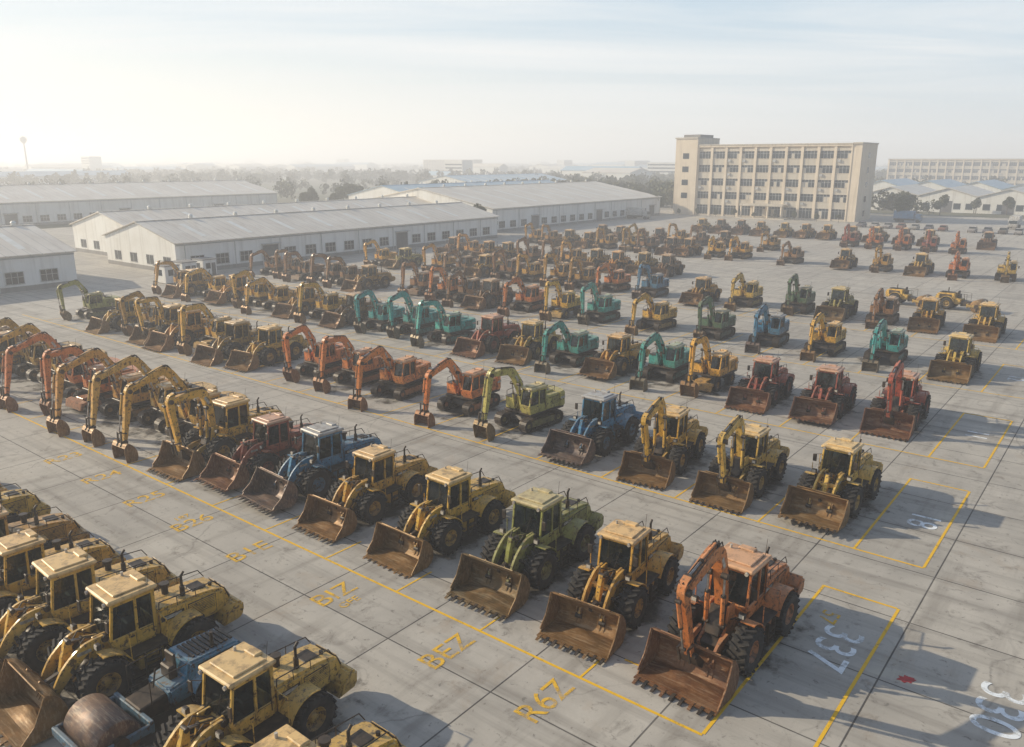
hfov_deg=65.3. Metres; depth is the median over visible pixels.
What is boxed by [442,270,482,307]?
crawler excavator
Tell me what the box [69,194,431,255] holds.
metal warehouse
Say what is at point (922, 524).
bay number marking
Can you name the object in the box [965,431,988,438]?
bay number marking
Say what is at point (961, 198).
gabled shed
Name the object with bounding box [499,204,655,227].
windows and doors
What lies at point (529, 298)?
crawler excavator
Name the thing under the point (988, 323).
wheel loader
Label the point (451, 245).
wheel loader
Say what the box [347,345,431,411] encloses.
crawler excavator
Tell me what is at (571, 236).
wheel loader
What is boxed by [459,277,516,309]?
wheel loader
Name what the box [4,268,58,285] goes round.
windows and doors
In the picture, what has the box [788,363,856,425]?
wheel loader
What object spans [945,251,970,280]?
crawler excavator
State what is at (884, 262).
crawler excavator
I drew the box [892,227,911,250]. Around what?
crawler excavator
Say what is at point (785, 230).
wheel loader
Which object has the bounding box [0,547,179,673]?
wheel loader
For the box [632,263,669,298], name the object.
crawler excavator
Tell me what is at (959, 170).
windows
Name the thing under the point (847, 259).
wheel loader
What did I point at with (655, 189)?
tree
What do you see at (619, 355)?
wheel loader
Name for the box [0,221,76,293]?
metal warehouse
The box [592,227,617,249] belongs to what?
crawler excavator
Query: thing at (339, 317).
wheel loader
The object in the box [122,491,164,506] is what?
bay number marking
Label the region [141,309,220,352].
wheel loader
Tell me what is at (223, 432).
boom wheel loader
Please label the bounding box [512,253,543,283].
crawler excavator
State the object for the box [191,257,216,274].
portable cabin
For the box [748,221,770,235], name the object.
wheel loader
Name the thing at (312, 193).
tree
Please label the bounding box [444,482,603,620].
wheel loader
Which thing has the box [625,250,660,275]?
wheel loader
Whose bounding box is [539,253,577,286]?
wheeled excavator
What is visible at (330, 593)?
bay number marking
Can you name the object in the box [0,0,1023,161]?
sky
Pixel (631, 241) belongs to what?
wheeled excavator
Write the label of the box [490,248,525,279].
crawler excavator
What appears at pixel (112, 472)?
bay number marking
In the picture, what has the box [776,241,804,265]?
crawler excavator
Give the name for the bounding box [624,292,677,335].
crawler excavator
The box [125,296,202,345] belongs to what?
boom wheel loader
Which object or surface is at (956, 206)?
doors and windows
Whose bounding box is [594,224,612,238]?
wheel loader
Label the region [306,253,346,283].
crawler excavator
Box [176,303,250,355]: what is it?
wheeled excavator
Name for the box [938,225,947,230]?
parked car
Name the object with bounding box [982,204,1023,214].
doors and windows
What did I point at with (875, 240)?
crawler excavator
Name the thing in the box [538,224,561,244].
crawler excavator
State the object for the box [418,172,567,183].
metal warehouse
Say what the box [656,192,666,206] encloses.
tree
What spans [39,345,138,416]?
excavator
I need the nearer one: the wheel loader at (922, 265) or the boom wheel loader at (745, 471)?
the boom wheel loader at (745, 471)
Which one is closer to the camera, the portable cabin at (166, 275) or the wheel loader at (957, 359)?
the wheel loader at (957, 359)
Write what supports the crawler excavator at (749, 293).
on the concrete yard at (952, 641)
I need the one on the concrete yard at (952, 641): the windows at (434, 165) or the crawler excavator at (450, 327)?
the crawler excavator at (450, 327)
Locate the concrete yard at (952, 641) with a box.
[0,205,1023,746]
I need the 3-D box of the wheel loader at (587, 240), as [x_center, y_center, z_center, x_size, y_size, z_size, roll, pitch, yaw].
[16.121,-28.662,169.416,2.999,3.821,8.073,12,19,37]
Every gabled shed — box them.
[871,184,936,210]
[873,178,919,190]
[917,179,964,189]
[917,185,994,212]
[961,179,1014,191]
[976,187,1023,214]
[1002,184,1023,190]
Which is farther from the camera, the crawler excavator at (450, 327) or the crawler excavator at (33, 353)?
the crawler excavator at (450, 327)
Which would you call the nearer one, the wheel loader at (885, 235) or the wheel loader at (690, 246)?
the wheel loader at (690, 246)
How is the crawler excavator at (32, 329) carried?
on the concrete yard at (952, 641)
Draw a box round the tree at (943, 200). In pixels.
[934,194,949,215]
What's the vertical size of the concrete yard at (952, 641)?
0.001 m
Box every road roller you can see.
[51,627,240,746]
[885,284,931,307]
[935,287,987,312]
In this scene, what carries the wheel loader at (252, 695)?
on the concrete yard at (952, 641)
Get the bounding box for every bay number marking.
[44,452,81,463]
[80,470,120,483]
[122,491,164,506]
[170,514,212,531]
[225,540,272,561]
[310,581,357,606]
[339,596,360,606]
[417,633,475,669]
[513,678,574,722]
[808,625,864,673]
[820,610,839,624]
[907,514,940,528]
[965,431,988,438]
[969,681,1023,738]
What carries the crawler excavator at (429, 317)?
on the concrete yard at (952, 641)
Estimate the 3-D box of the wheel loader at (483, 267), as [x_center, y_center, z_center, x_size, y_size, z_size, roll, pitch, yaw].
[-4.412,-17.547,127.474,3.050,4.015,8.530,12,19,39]
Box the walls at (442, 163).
[423,160,481,170]
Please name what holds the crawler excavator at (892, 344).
on the concrete yard at (952, 641)
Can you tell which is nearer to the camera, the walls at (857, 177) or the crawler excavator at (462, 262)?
the crawler excavator at (462, 262)
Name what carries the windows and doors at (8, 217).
in the metal warehouse at (43, 204)
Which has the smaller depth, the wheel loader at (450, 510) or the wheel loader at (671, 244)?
the wheel loader at (450, 510)
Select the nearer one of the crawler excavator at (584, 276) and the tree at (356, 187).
the crawler excavator at (584, 276)
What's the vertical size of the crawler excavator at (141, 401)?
5.814 m
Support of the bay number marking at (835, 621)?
on the concrete yard at (952, 641)
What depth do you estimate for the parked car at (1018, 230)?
197.97 m
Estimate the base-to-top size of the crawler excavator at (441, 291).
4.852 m
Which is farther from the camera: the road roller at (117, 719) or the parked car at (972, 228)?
the parked car at (972, 228)
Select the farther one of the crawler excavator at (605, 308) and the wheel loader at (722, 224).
the wheel loader at (722, 224)
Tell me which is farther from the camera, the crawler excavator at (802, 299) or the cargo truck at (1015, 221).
the cargo truck at (1015, 221)
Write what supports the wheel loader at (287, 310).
on the concrete yard at (952, 641)
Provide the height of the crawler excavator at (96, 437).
5.814 m
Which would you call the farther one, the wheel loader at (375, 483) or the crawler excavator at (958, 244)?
the crawler excavator at (958, 244)
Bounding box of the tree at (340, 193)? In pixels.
[333,186,345,199]
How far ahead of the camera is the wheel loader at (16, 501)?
39.12 m
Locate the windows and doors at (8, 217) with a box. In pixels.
[3,203,224,225]
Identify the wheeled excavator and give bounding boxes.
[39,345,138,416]
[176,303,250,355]
[272,249,306,278]
[282,251,324,281]
[397,261,439,294]
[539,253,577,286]
[539,280,580,320]
[619,227,642,250]
[633,229,659,252]
[680,335,738,397]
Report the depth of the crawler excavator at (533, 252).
143.82 m
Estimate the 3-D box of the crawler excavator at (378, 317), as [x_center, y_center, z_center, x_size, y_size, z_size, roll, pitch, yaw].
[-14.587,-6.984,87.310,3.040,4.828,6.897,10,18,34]
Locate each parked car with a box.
[856,221,866,226]
[869,222,879,227]
[882,222,892,228]
[896,223,906,228]
[910,224,919,229]
[924,224,933,229]
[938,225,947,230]
[967,226,977,232]
[982,227,992,232]
[998,227,1007,233]
[1014,228,1023,234]
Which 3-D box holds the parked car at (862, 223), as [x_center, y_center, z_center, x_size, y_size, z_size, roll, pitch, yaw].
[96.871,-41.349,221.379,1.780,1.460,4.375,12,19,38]
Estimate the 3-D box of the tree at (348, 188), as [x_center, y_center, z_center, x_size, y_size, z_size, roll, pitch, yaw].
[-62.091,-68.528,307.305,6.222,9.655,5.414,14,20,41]
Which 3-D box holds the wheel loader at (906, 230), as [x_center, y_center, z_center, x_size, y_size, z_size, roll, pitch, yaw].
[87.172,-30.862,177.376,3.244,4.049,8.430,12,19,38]
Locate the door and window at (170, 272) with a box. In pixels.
[159,270,175,275]
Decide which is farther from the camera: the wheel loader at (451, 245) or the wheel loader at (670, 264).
the wheel loader at (451, 245)
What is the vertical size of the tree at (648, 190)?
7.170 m
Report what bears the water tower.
on the ground at (315, 183)
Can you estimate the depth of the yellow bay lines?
39.87 m
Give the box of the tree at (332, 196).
[329,193,338,199]
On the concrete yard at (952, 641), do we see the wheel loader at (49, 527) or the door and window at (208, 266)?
the wheel loader at (49, 527)
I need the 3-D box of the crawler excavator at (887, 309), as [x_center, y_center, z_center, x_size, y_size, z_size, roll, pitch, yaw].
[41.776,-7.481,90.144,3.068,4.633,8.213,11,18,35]
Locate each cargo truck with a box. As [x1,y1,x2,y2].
[626,207,650,218]
[893,210,922,222]
[1007,215,1022,228]
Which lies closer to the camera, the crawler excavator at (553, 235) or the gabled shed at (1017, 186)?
the crawler excavator at (553, 235)
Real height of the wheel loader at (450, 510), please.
3.951 m
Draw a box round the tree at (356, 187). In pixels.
[350,183,363,191]
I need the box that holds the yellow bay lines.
[3,268,1023,746]
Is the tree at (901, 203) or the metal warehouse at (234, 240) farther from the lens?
the tree at (901, 203)
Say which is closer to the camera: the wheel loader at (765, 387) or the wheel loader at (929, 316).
the wheel loader at (765, 387)
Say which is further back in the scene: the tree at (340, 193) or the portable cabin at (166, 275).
the tree at (340, 193)
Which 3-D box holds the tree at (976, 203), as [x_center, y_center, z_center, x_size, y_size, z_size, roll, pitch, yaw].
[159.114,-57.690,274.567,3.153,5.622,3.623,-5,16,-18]
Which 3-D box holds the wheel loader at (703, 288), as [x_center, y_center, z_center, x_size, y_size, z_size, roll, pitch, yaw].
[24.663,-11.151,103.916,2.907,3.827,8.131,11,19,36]
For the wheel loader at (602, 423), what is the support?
on the concrete yard at (952, 641)
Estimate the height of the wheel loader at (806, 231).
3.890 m
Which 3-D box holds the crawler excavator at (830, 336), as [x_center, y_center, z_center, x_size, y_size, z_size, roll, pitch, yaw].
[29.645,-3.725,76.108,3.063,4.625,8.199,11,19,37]
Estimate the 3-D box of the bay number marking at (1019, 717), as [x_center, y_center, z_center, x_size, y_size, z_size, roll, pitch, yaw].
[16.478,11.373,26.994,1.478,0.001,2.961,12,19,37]
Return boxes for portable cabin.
[153,264,179,283]
[173,259,196,269]
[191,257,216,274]
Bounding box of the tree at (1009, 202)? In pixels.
[1002,196,1015,215]
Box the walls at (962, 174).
[886,159,1023,184]
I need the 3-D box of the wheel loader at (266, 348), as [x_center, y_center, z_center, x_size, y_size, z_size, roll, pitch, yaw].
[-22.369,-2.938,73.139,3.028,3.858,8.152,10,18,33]
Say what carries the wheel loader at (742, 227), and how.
on the concrete yard at (952, 641)
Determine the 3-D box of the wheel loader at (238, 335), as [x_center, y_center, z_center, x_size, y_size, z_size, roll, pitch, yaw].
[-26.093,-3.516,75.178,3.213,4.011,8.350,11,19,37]
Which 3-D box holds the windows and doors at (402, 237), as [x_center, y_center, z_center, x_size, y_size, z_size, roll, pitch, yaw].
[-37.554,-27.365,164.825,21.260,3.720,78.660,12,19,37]
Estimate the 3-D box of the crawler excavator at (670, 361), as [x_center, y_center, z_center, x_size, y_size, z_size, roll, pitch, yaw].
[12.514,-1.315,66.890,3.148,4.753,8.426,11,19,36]
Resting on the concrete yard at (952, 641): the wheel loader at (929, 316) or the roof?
the wheel loader at (929, 316)
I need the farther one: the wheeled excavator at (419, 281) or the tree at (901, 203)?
the tree at (901, 203)
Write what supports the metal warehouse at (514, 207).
on the concrete yard at (952, 641)
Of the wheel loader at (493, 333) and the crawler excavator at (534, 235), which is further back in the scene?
the crawler excavator at (534, 235)
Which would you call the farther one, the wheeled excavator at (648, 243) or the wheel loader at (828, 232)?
the wheel loader at (828, 232)
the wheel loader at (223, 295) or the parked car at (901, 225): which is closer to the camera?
the wheel loader at (223, 295)
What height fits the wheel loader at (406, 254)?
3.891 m
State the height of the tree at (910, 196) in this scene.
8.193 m
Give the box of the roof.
[684,134,713,137]
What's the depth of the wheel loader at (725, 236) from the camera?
169.62 m
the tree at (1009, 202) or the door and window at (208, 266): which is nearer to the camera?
the door and window at (208, 266)
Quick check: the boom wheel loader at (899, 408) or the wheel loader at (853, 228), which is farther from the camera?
the wheel loader at (853, 228)
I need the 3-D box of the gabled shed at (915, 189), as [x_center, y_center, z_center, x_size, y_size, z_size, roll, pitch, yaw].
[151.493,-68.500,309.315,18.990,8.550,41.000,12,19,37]
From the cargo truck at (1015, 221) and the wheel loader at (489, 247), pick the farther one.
the cargo truck at (1015, 221)
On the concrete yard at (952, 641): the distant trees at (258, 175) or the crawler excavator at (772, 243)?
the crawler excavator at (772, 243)
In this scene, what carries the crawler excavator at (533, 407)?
on the concrete yard at (952, 641)
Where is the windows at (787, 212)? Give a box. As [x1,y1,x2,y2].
[681,151,870,219]
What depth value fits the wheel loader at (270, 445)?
46.52 m
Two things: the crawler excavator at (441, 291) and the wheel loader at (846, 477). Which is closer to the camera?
the wheel loader at (846, 477)
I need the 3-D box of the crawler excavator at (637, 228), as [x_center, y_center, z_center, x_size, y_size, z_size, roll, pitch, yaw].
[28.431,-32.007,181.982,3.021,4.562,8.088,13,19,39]
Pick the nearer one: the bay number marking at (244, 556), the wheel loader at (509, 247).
the bay number marking at (244, 556)
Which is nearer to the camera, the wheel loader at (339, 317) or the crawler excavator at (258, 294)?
the wheel loader at (339, 317)
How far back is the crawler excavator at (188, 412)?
50.47 m
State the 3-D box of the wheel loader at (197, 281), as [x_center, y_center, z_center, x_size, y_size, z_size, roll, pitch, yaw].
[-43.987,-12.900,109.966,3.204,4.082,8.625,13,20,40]
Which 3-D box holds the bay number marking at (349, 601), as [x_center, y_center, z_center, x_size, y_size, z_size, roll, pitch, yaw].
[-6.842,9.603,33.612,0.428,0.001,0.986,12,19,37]
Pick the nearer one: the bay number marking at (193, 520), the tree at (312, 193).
the bay number marking at (193, 520)
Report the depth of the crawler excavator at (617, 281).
112.47 m
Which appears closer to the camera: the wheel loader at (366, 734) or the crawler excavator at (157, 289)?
the wheel loader at (366, 734)
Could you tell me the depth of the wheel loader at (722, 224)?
202.57 m
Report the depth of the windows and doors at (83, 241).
157.75 m
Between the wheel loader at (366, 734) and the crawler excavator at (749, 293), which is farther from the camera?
the crawler excavator at (749, 293)
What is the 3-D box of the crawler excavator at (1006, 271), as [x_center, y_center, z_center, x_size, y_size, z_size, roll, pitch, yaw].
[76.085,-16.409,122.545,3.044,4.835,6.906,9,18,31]
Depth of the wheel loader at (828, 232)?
186.19 m
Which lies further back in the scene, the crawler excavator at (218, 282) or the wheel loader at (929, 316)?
the crawler excavator at (218, 282)
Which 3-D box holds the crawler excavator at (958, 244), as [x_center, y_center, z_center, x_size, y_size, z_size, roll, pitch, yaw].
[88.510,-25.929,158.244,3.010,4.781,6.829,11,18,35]
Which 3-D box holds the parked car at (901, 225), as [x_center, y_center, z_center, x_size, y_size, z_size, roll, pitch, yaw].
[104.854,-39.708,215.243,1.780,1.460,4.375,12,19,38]
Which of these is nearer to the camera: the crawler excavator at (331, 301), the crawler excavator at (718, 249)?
the crawler excavator at (331, 301)
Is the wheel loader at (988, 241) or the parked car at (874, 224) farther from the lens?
the parked car at (874, 224)
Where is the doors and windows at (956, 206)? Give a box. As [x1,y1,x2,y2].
[923,201,971,212]
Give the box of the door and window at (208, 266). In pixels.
[196,262,215,274]
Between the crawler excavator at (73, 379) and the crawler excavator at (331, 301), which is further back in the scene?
the crawler excavator at (331, 301)
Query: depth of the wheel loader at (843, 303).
93.52 m
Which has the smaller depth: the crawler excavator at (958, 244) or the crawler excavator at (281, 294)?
the crawler excavator at (281, 294)
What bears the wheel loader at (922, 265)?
on the concrete yard at (952, 641)
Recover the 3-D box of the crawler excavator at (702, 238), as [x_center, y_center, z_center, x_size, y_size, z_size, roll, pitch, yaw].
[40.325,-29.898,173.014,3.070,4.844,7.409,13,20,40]
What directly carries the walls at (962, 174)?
on the ground at (315, 183)
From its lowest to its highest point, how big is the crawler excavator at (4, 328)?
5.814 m
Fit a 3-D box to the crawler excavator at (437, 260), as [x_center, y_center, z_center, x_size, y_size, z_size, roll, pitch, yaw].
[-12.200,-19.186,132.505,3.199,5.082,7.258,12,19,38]
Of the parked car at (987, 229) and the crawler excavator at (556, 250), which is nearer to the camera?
the crawler excavator at (556, 250)
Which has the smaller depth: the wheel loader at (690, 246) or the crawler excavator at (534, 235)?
the wheel loader at (690, 246)
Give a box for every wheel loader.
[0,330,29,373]
[0,483,7,491]
[0,483,50,523]
[0,498,89,549]
[0,528,125,615]
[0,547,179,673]
[0,569,243,746]
[84,298,154,334]
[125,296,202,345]
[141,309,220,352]
[146,386,292,482]
[153,637,356,746]
[158,268,217,298]
[189,317,261,366]
[193,412,318,492]
[201,274,253,303]
[223,323,309,372]
[235,421,389,512]
[251,713,405,746]
[269,285,328,318]
[291,439,438,544]
[316,288,381,328]
[339,263,394,292]
[362,465,515,578]
[382,246,422,267]
[433,236,467,255]
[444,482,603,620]
[450,312,520,358]
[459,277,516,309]
[463,253,502,277]
[471,240,501,258]
[490,241,522,261]
[495,318,561,365]
[535,516,683,664]
[537,389,643,465]
[554,229,581,247]
[573,231,599,248]
[576,246,611,270]
[577,330,649,379]
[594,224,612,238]
[600,250,633,273]
[612,225,632,240]
[615,396,707,490]
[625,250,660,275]
[632,539,804,719]
[646,251,684,277]
[650,227,670,242]
[654,236,682,255]
[672,237,703,255]
[678,273,721,304]
[689,414,789,515]
[692,217,712,231]
[708,219,730,233]
[710,230,735,247]
[724,352,794,414]
[730,218,750,234]
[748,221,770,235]
[773,222,794,237]
[777,432,882,533]
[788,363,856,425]
[792,223,816,237]
[813,285,858,321]
[815,224,837,239]
[829,247,857,268]
[841,224,861,239]
[859,360,930,441]
[861,226,889,241]
[891,227,914,244]
[902,250,934,276]
[906,296,945,333]
[916,229,939,246]
[926,328,981,384]
[962,301,1006,342]
[976,231,997,250]
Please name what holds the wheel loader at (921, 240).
on the concrete yard at (952, 641)
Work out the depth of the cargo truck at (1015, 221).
213.05 m
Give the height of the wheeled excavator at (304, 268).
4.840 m
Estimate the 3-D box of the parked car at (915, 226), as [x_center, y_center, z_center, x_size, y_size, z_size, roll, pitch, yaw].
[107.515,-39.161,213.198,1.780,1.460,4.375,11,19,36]
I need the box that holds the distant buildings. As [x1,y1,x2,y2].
[0,156,925,184]
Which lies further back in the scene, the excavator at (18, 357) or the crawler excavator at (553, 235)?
the crawler excavator at (553, 235)
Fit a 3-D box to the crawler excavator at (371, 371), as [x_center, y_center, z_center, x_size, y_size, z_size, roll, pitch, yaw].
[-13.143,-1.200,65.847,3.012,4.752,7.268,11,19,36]
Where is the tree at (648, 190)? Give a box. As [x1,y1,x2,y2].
[644,188,651,193]
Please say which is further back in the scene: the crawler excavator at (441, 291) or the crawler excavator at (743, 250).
the crawler excavator at (743, 250)
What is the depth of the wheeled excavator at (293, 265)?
125.83 m
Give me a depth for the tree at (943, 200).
263.30 m
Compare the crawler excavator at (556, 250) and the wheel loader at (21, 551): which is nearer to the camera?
the wheel loader at (21, 551)
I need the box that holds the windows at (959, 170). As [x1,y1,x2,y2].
[888,162,1023,185]
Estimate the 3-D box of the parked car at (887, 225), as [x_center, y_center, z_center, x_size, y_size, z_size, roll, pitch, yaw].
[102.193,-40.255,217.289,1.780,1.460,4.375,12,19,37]
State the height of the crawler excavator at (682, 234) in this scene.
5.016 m
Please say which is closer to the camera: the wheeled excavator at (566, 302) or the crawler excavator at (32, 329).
the crawler excavator at (32, 329)
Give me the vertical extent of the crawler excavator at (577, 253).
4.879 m
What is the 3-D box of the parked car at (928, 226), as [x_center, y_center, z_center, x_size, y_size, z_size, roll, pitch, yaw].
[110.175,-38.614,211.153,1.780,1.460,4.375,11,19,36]
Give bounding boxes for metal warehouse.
[0,178,277,225]
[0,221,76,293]
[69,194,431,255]
[102,200,499,270]
[348,178,554,198]
[375,179,661,231]
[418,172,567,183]
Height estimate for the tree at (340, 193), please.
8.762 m
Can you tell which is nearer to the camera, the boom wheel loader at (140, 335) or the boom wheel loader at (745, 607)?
the boom wheel loader at (745, 607)
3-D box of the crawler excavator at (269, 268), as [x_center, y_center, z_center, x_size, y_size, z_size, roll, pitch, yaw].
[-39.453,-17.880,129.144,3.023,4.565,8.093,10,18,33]
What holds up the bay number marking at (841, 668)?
on the concrete yard at (952, 641)
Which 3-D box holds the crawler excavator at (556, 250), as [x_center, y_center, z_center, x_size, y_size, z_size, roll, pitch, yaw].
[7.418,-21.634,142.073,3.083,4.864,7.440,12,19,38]
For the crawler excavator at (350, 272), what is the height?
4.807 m
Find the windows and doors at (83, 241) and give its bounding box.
[81,239,99,249]
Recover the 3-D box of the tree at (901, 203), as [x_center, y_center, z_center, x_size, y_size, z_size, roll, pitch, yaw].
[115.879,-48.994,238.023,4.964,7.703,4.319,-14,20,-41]
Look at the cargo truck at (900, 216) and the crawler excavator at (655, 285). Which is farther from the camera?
the cargo truck at (900, 216)
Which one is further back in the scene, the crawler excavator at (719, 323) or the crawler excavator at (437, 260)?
the crawler excavator at (437, 260)
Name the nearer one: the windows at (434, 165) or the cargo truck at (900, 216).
the cargo truck at (900, 216)
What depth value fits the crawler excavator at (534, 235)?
177.62 m
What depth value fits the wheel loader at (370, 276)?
114.49 m
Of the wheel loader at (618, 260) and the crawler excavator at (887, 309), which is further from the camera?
the wheel loader at (618, 260)
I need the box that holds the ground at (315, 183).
[7,161,1023,228]
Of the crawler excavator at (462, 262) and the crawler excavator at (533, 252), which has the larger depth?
the crawler excavator at (533, 252)
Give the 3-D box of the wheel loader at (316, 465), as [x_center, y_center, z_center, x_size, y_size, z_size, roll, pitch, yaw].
[-10.939,4.476,44.890,3.138,4.130,8.774,13,20,41]
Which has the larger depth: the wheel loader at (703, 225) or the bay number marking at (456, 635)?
the wheel loader at (703, 225)
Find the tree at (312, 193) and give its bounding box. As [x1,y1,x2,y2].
[307,187,318,200]
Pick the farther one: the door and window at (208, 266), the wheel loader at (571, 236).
the wheel loader at (571, 236)
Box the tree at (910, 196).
[901,191,915,208]
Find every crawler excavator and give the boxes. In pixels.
[0,317,82,380]
[0,323,107,383]
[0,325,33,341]
[0,331,119,412]
[46,347,168,436]
[56,280,119,320]
[81,354,217,446]
[111,364,247,463]
[118,291,166,335]
[151,260,203,293]
[181,268,228,301]
[230,270,278,308]
[241,277,296,314]
[248,249,289,276]
[281,324,349,382]
[293,281,345,323]
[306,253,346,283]
[313,335,387,393]
[322,256,361,287]
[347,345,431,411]
[353,289,404,333]
[363,239,397,265]
[386,290,441,338]
[410,299,475,347]
[414,357,500,427]
[421,243,456,272]
[424,266,463,299]
[439,249,478,276]
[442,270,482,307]
[454,233,483,256]
[473,366,564,441]
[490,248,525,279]
[497,276,548,316]
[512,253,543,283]
[515,237,544,262]
[524,222,545,243]
[534,320,599,373]
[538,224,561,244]
[538,239,569,265]
[559,240,586,266]
[564,257,600,289]
[577,282,620,324]
[591,262,630,294]
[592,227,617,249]
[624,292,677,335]
[625,223,648,239]
[629,332,689,391]
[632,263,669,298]
[664,223,689,244]
[689,225,709,245]
[693,295,735,339]
[704,236,725,259]
[724,235,752,260]
[724,272,763,311]
[744,304,789,353]
[756,230,780,251]
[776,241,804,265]
[780,273,815,315]
[800,312,846,361]
[839,224,859,247]
[861,318,908,372]
[864,226,883,248]
[865,288,899,328]
[869,244,893,272]
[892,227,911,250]
[920,230,937,252]
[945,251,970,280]
[948,231,966,254]
[994,251,1019,282]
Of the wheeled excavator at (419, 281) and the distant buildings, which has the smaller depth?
the wheeled excavator at (419, 281)
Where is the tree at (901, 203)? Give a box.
[894,196,910,211]
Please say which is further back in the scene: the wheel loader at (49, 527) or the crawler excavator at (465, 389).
the crawler excavator at (465, 389)
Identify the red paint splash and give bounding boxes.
[897,675,915,682]
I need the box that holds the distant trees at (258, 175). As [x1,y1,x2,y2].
[0,163,1012,213]
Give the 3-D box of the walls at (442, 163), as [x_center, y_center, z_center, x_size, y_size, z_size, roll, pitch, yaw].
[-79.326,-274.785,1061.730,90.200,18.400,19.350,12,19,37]
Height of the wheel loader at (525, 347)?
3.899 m
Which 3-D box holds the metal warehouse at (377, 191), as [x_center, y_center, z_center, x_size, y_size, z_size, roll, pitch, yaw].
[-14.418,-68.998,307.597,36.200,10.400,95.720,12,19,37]
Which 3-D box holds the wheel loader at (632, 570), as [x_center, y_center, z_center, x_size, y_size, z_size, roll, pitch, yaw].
[4.412,7.799,32.874,3.072,3.915,8.272,10,18,33]
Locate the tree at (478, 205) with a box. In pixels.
[473,203,486,210]
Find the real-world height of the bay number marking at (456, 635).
0.001 m
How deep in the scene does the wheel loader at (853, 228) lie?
183.43 m
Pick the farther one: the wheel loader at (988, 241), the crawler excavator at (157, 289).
the wheel loader at (988, 241)
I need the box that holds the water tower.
[20,136,28,169]
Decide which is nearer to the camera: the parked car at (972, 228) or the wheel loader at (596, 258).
the wheel loader at (596, 258)
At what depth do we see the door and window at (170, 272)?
119.76 m
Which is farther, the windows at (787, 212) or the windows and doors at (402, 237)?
the windows at (787, 212)
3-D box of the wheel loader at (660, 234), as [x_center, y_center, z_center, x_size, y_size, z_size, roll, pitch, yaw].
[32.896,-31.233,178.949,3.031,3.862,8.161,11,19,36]
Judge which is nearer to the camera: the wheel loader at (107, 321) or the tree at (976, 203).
the wheel loader at (107, 321)
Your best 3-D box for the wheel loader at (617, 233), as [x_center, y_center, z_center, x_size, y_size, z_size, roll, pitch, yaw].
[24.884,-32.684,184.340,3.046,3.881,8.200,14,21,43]
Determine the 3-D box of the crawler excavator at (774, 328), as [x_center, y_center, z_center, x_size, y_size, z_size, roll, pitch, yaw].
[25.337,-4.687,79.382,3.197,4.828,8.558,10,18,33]
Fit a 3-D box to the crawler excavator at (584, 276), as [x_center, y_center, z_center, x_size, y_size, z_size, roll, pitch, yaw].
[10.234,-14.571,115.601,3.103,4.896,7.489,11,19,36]
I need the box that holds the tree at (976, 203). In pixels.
[970,197,981,213]
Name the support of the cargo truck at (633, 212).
on the concrete yard at (952, 641)
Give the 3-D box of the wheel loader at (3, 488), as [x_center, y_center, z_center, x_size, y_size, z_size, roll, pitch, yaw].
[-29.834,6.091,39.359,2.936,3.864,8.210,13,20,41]
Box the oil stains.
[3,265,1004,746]
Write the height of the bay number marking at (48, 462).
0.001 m
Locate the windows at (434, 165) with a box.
[424,161,444,170]
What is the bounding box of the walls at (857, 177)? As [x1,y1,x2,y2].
[673,137,878,221]
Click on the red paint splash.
(905, 679)
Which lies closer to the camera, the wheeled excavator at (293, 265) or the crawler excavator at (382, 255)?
the wheeled excavator at (293, 265)
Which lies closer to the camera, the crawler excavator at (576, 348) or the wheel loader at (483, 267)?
the crawler excavator at (576, 348)
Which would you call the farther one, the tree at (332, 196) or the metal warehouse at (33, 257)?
the tree at (332, 196)
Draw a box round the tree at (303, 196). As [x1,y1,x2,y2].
[298,192,310,201]
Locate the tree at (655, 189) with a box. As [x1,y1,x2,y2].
[651,184,662,195]
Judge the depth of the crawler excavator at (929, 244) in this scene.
160.78 m
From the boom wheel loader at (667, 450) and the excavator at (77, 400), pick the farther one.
the excavator at (77, 400)
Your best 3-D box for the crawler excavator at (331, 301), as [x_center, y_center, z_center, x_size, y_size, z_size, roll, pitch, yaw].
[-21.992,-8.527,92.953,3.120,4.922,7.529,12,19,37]
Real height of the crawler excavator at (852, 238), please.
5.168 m
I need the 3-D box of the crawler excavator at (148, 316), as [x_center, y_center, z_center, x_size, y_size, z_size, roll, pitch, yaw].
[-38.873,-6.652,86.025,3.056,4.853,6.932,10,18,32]
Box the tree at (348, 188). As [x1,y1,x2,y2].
[343,183,355,198]
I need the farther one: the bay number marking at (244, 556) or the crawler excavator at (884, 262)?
the crawler excavator at (884, 262)
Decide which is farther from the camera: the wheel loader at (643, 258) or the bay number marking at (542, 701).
the wheel loader at (643, 258)
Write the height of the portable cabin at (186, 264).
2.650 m
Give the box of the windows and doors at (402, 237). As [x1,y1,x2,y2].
[115,227,489,264]

